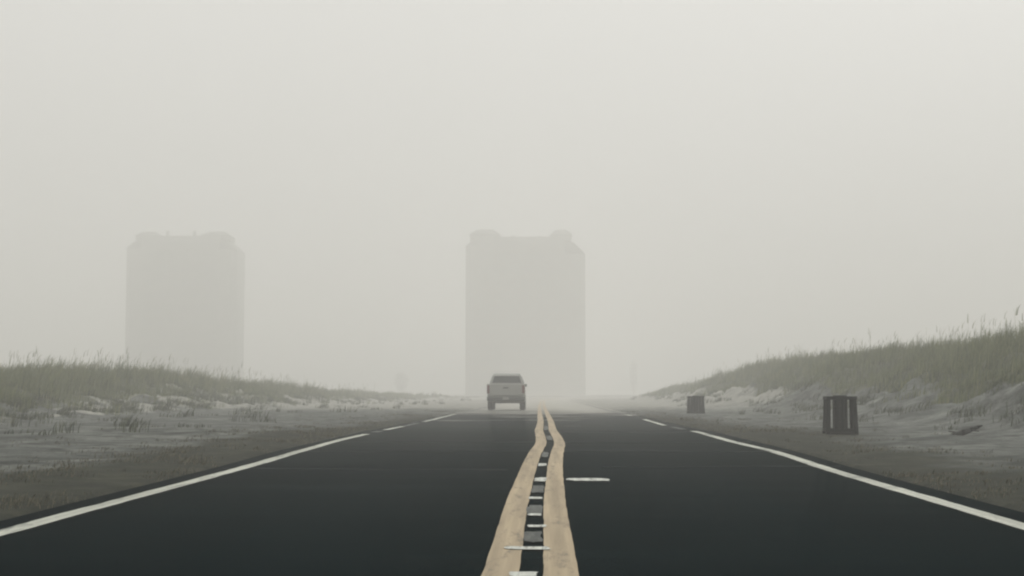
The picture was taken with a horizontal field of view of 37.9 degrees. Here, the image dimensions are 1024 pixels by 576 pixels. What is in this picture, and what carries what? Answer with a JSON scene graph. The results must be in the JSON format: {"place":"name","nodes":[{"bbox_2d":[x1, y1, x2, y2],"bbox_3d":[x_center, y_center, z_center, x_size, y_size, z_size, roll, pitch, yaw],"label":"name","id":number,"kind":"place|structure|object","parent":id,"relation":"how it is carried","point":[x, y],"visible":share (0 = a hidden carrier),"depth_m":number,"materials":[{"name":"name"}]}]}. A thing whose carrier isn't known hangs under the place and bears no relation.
{"place":"outdoors","nodes":[
{"label":"outdoors","id":0,"kind":"place"},
{"bbox_2d":[0,397,1023,575],"bbox_3d":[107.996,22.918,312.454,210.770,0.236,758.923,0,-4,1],"label":"road","id":1,"kind":"structure","parent":0,"point":[557,487],"depth_m":11.11,"materials":[{"name":"black asphalt"}]},
{"bbox_2d":[487,373,526,409],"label":"pickup truck","id":2,"kind":"object","parent":1,"relation":"on","point":[505,387],"visible":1,"depth_m":73.94,"materials":[{"name":"grey paint"}]},
{"bbox_2d":[0,352,1023,520],"bbox_3d":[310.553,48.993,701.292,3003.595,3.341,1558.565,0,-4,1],"label":"ground","id":3,"kind":"structure","parent":0,"point":[1005,440],"depth_m":31.05,"materials":[{"name":"grey sand"}]},
{"bbox_2d":[125,231,245,381],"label":"tower block","id":4,"kind":"structure","parent":3,"relation":"on","point":[184,297],"depth_m":377.59,"materials":[{"name":"concrete"}]},
{"bbox_2d":[143,345,152,351],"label":"window","id":5,"kind":"structure","parent":4,"relation":"in","point":[146,348],"depth_m":376.76,"materials":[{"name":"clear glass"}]},
{"bbox_2d":[143,332,152,338],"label":"window","id":6,"kind":"structure","parent":4,"relation":"in","point":[146,335],"depth_m":377.03,"materials":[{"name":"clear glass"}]},
{"bbox_2d":[143,319,152,325],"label":"window","id":7,"kind":"structure","parent":4,"relation":"in","point":[147,322],"depth_m":377.22,"materials":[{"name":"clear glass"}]},
{"bbox_2d":[144,292,153,298],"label":"window","id":8,"kind":"structure","parent":4,"relation":"in","point":[147,295],"depth_m":377.77,"materials":[{"name":"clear glass"}]},
{"bbox_2d":[144,279,153,285],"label":"window","id":9,"kind":"structure","parent":4,"relation":"in","point":[147,282],"depth_m":377.95,"materials":[{"name":"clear glass"}]},
{"bbox_2d":[144,266,153,272],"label":"window","id":10,"kind":"structure","parent":4,"relation":"in","point":[147,269],"depth_m":378.23,"materials":[{"name":"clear glass"}]},
{"bbox_2d":[155,345,164,351],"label":"window","id":11,"kind":"structure","parent":4,"relation":"in","point":[158,348],"depth_m":376.76,"materials":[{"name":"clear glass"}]},
{"bbox_2d":[155,332,164,338],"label":"window","id":12,"kind":"structure","parent":4,"relation":"in","point":[158,335],"depth_m":376.94,"materials":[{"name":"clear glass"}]},
{"bbox_2d":[155,319,164,325],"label":"window","id":13,"kind":"structure","parent":4,"relation":"in","point":[159,322],"depth_m":377.22,"materials":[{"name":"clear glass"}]},
{"bbox_2d":[156,292,165,298],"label":"window","id":14,"kind":"structure","parent":4,"relation":"in","point":[159,295],"depth_m":377.68,"materials":[{"name":"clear glass"}]},
{"bbox_2d":[156,279,165,285],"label":"window","id":15,"kind":"structure","parent":4,"relation":"in","point":[159,282],"depth_m":377.95,"materials":[{"name":"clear glass"}]},
{"bbox_2d":[167,345,176,351],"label":"window","id":16,"kind":"structure","parent":4,"relation":"in","point":[170,348],"depth_m":376.66,"materials":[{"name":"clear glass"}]},
{"bbox_2d":[167,332,176,338],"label":"window","id":17,"kind":"structure","parent":4,"relation":"in","point":[170,335],"depth_m":376.94,"materials":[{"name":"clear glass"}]},
{"bbox_2d":[168,279,177,285],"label":"window","id":18,"kind":"structure","parent":4,"relation":"in","point":[171,282],"depth_m":377.86,"materials":[{"name":"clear glass"}]},
{"bbox_2d":[179,345,188,351],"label":"window","id":19,"kind":"structure","parent":4,"relation":"in","point":[182,348],"depth_m":376.57,"materials":[{"name":"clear glass"}]},
{"bbox_2d":[179,332,188,338],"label":"window","id":20,"kind":"structure","parent":4,"relation":"in","point":[182,335],"depth_m":376.85,"materials":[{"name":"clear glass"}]},
{"bbox_2d":[180,279,189,285],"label":"window","id":21,"kind":"structure","parent":4,"relation":"in","point":[183,282],"depth_m":377.77,"materials":[{"name":"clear glass"}]},
{"bbox_2d":[191,345,200,351],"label":"window","id":22,"kind":"structure","parent":4,"relation":"in","point":[194,348],"depth_m":376.57,"materials":[{"name":"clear glass"}]},
{"bbox_2d":[191,332,200,338],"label":"window","id":23,"kind":"structure","parent":4,"relation":"in","point":[194,335],"depth_m":376.76,"materials":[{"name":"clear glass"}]},
{"bbox_2d":[191,305,200,311],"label":"window","id":24,"kind":"structure","parent":4,"relation":"in","point":[195,308],"depth_m":377.22,"materials":[{"name":"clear glass"}]},
{"bbox_2d":[192,279,201,285],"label":"window","id":25,"kind":"structure","parent":4,"relation":"in","point":[195,282],"depth_m":377.72,"materials":[{"name":"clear glass"}]},
{"bbox_2d":[192,252,201,258],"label":"window","id":26,"kind":"structure","parent":4,"relation":"in","point":[195,255],"depth_m":378.23,"materials":[{"name":"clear glass"}]},
{"bbox_2d":[203,345,212,351],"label":"window","id":27,"kind":"structure","parent":4,"relation":"in","point":[206,348],"depth_m":376.48,"materials":[{"name":"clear glass"}]},
{"bbox_2d":[203,332,212,338],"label":"window","id":28,"kind":"structure","parent":4,"relation":"in","point":[206,335],"depth_m":376.76,"materials":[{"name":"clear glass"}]},
{"bbox_2d":[203,305,212,311],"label":"window","id":29,"kind":"structure","parent":4,"relation":"in","point":[206,308],"depth_m":377.22,"materials":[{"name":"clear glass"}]},
{"bbox_2d":[204,252,213,258],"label":"window","id":30,"kind":"structure","parent":4,"relation":"in","point":[207,255],"depth_m":378.14,"materials":[{"name":"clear glass"}]},
{"bbox_2d":[394,372,408,391],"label":"coastal tree","id":31,"kind":"object","parent":3,"relation":"on","point":[398,378],"visible":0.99,"depth_m":499.73,"materials":[{"name":"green plant"}]},
{"bbox_2d":[0,318,1023,421],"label":"dune grass","id":32,"kind":"structure","parent":3,"relation":"on","point":[818,366],"depth_m":67.85,"materials":[{"name":"green plant"}]},
{"bbox_2d":[0,347,1023,435],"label":"dune grass","id":33,"kind":"object","parent":3,"relation":"on","point":[127,407],"visible":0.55,"depth_m":58.33,"materials":[{"name":"green plant"}]},
{"bbox_2d":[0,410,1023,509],"bbox_3d":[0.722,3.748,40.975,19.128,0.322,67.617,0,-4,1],"label":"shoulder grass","id":34,"kind":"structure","parent":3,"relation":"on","point":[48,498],"depth_m":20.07,"materials":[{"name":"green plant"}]},
{"bbox_2d":[0,307,1023,412],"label":"sea oats","id":35,"kind":"object","parent":3,"relation":"on","point":[794,357],"visible":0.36,"depth_m":67.90,"materials":[{"name":"green plant"}]},
{"bbox_2d":[465,229,585,395],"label":"tower block","id":36,"kind":"structure","parent":3,"relation":"on","point":[525,307],"depth_m":375.50,"materials":[{"name":"concrete"}]},
{"bbox_2d":[480,372,491,378],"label":"window","id":37,"kind":"structure","parent":36,"relation":"in","point":[483,375],"depth_m":374.56,"materials":[{"name":"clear glass"}]},
{"bbox_2d":[480,359,491,365],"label":"window","id":38,"kind":"structure","parent":36,"relation":"in","point":[483,362],"depth_m":374.83,"materials":[{"name":"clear glass"}]},
{"bbox_2d":[480,346,491,351],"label":"window","id":39,"kind":"structure","parent":36,"relation":"in","point":[482,348],"depth_m":375.01,"materials":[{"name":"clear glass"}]},
{"bbox_2d":[481,332,491,338],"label":"window","id":40,"kind":"structure","parent":36,"relation":"in","point":[484,335],"depth_m":375.29,"materials":[{"name":"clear glass"}]},
{"bbox_2d":[481,319,491,325],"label":"window","id":41,"kind":"structure","parent":36,"relation":"in","point":[484,322],"depth_m":375.47,"materials":[{"name":"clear glass"}]},
{"bbox_2d":[481,253,491,259],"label":"window","id":42,"kind":"structure","parent":36,"relation":"in","point":[484,256],"depth_m":376.66,"materials":[{"name":"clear glass"}]},
{"bbox_2d":[481,241,491,246],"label":"window","id":43,"kind":"structure","parent":36,"relation":"in","point":[483,243],"depth_m":376.85,"materials":[{"name":"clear glass"}]},
{"bbox_2d":[494,359,504,365],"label":"window","id":44,"kind":"structure","parent":36,"relation":"in","point":[497,362],"depth_m":374.74,"materials":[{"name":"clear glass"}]},
{"bbox_2d":[494,346,504,351],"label":"window","id":45,"kind":"structure","parent":36,"relation":"in","point":[496,348],"depth_m":374.92,"materials":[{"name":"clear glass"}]},
{"bbox_2d":[494,332,504,338],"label":"window","id":46,"kind":"structure","parent":36,"relation":"in","point":[497,335],"depth_m":375.20,"materials":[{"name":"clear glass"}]},
{"bbox_2d":[494,319,504,325],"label":"window","id":47,"kind":"structure","parent":36,"relation":"in","point":[497,322],"depth_m":375.38,"materials":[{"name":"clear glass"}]},
{"bbox_2d":[494,253,504,259],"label":"window","id":48,"kind":"structure","parent":36,"relation":"in","point":[497,256],"depth_m":376.57,"materials":[{"name":"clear glass"}]},
{"bbox_2d":[494,241,504,246],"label":"window","id":49,"kind":"structure","parent":36,"relation":"in","point":[496,243],"depth_m":376.85,"materials":[{"name":"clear glass"}]},
{"bbox_2d":[508,359,518,365],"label":"window","id":50,"kind":"structure","parent":36,"relation":"in","point":[511,362],"depth_m":374.65,"materials":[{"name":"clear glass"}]},
{"bbox_2d":[508,346,518,351],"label":"window","id":51,"kind":"structure","parent":36,"relation":"in","point":[510,348],"depth_m":374.92,"materials":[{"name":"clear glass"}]},
{"bbox_2d":[508,332,518,338],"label":"window","id":52,"kind":"structure","parent":36,"relation":"in","point":[511,335],"depth_m":375.10,"materials":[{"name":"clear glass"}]},
{"bbox_2d":[508,319,518,325],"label":"window","id":53,"kind":"structure","parent":36,"relation":"in","point":[511,322],"depth_m":375.38,"materials":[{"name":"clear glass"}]},
{"bbox_2d":[508,253,518,259],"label":"window","id":54,"kind":"structure","parent":36,"relation":"in","point":[511,256],"depth_m":376.48,"materials":[{"name":"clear glass"}]},
{"bbox_2d":[508,241,518,246],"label":"window","id":55,"kind":"structure","parent":36,"relation":"in","point":[510,243],"depth_m":376.76,"materials":[{"name":"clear glass"}]},
{"bbox_2d":[522,359,532,365],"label":"window","id":56,"kind":"structure","parent":36,"relation":"in","point":[525,362],"depth_m":374.56,"materials":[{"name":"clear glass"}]},
{"bbox_2d":[522,345,532,351],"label":"window","id":57,"kind":"structure","parent":36,"relation":"in","point":[529,348],"depth_m":374.83,"materials":[{"name":"glass"}]},
{"bbox_2d":[522,332,532,338],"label":"window","id":58,"kind":"structure","parent":36,"relation":"in","point":[525,335],"depth_m":375.01,"materials":[{"name":"glass"}]},
{"bbox_2d":[522,319,532,325],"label":"window","id":59,"kind":"structure","parent":36,"relation":"in","point":[525,322],"depth_m":375.29,"materials":[{"name":"glass"}]},
{"bbox_2d":[522,306,532,312],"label":"window","id":60,"kind":"structure","parent":36,"relation":"in","point":[525,309],"depth_m":375.47,"materials":[{"name":"glass"}]},
{"bbox_2d":[522,241,532,246],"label":"window","id":61,"kind":"structure","parent":36,"relation":"in","point":[524,243],"depth_m":376.66,"materials":[{"name":"glass"}]},
{"bbox_2d":[536,359,546,365],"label":"window","id":62,"kind":"structure","parent":36,"relation":"in","point":[539,362],"depth_m":374.46,"materials":[{"name":"glass"}]},
{"bbox_2d":[536,345,546,351],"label":"window","id":63,"kind":"structure","parent":36,"relation":"in","point":[539,348],"depth_m":374.74,"materials":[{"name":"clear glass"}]},
{"bbox_2d":[536,332,546,338],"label":"window","id":64,"kind":"structure","parent":36,"relation":"in","point":[539,335],"depth_m":375.01,"materials":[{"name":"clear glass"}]},
{"bbox_2d":[536,319,546,325],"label":"window","id":65,"kind":"structure","parent":36,"relation":"in","point":[539,322],"depth_m":375.20,"materials":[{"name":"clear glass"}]},
{"bbox_2d":[536,306,546,312],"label":"window","id":66,"kind":"structure","parent":36,"relation":"in","point":[539,309],"depth_m":375.47,"materials":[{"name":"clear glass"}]},
{"bbox_2d":[536,241,546,246],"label":"window","id":67,"kind":"structure","parent":36,"relation":"in","point":[538,243],"depth_m":376.57,"materials":[{"name":"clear glass"}]},
{"bbox_2d":[549,306,559,312],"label":"window","id":68,"kind":"structure","parent":36,"relation":"in","point":[552,309],"depth_m":375.38,"materials":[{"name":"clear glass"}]},
{"bbox_2d":[549,241,559,246],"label":"window","id":69,"kind":"structure","parent":36,"relation":"in","point":[551,243],"depth_m":376.48,"materials":[{"name":"grey glass"}]},
{"bbox_2d":[549,332,560,338],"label":"window","id":70,"kind":"structure","parent":36,"relation":"in","point":[552,335],"depth_m":374.92,"materials":[{"name":"grey glass"}]},
{"bbox_2d":[549,319,560,325],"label":"window","id":71,"kind":"structure","parent":36,"relation":"in","point":[552,322],"depth_m":375.10,"materials":[{"name":"grey glass"}]},
{"bbox_2d":[550,359,560,365],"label":"window","id":72,"kind":"structure","parent":36,"relation":"in","point":[553,362],"depth_m":374.46,"materials":[{"name":"grey glass"}]},
{"bbox_2d":[550,345,560,351],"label":"window","id":73,"kind":"structure","parent":36,"relation":"in","point":[553,348],"depth_m":374.65,"materials":[{"name":"grey glass"}]},
{"bbox_2d":[687,396,704,413],"bbox_3d":[7.713,4.919,62.663,0.630,0.806,0.630,1,-4,-8],"label":"litter bin","id":74,"kind":"object","parent":3,"relation":"on","point":[695,404],"visible":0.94,"depth_m":62.46,"materials":[{"name":"paint"}]},
{"bbox_2d":[822,395,858,434],"bbox_3d":[6.540,2.541,29.766,0.630,0.806,0.630,0,-4,4],"label":"litter bin","id":75,"kind":"object","parent":3,"relation":"on","point":[840,414],"visible":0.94,"depth_m":29.50,"materials":[{"name":"brown wood"}]},
{"bbox_2d":[948,425,982,435],"bbox_3d":[8.804,2.803,29.090,0.826,0.143,0.335,-12,-3,-7],"label":"driftwood","id":76,"kind":"object","parent":3,"relation":"on","point":[963,432],"visible":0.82,"depth_m":29.08,"materials":[{"name":"grey wood"}]},
{"bbox_2d":[0,0,1023,393],"label":"sky","id":77,"kind":"structure","parent":0,"point":[734,180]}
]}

